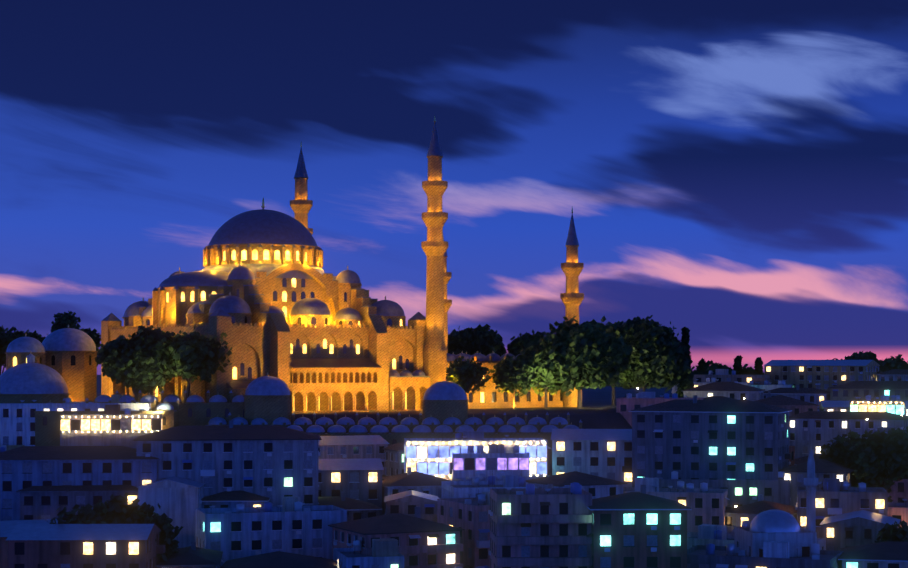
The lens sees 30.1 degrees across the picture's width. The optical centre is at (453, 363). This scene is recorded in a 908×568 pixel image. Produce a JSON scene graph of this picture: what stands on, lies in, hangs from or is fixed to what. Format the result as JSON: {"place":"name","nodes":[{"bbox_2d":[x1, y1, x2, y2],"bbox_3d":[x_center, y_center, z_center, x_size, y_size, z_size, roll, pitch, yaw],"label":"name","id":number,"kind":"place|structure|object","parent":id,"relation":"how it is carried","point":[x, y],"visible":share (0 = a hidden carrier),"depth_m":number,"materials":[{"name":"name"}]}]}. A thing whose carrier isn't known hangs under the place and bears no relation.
{"place":"outdoors","nodes":[
{"label":"outdoors","id":0,"kind":"place"},
{"bbox_2d":[97,375,671,476],"bbox_3d":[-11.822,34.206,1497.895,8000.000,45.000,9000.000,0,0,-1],"label":"ground","id":1,"kind":"structure","parent":0,"point":[597,410],"depth_m":397.92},
{"bbox_2d":[0,325,581,463],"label":"domed buildings","id":2,"kind":"structure","parent":1,"relation":"on","point":[58,366],"depth_m":372.86,"materials":[{"name":"stone"}]},
{"bbox_2d":[101,116,583,412],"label":"mosque","id":3,"kind":"structure","parent":1,"relation":"on","point":[265,292],"depth_m":413.70,"materials":[{"name":"stone"}]},
{"bbox_2d":[0,360,907,567],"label":"city buildings","id":4,"kind":"structure","parent":1,"relation":"on","point":[722,468],"depth_m":289.44,"materials":[{"name":"plaster"},{"name":"roof tile"},{"name":"glass"}]},
{"bbox_2d":[0,311,907,561],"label":"trees","id":5,"kind":"object","parent":1,"relation":"on","point":[635,352],"visible":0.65,"depth_m":425.79,"materials":[{"name":"green plant"}]},
{"bbox_2d":[0,0,907,374],"label":"sky","id":6,"kind":"structure","parent":0,"point":[733,173],"materials":[{"name":"blue"}]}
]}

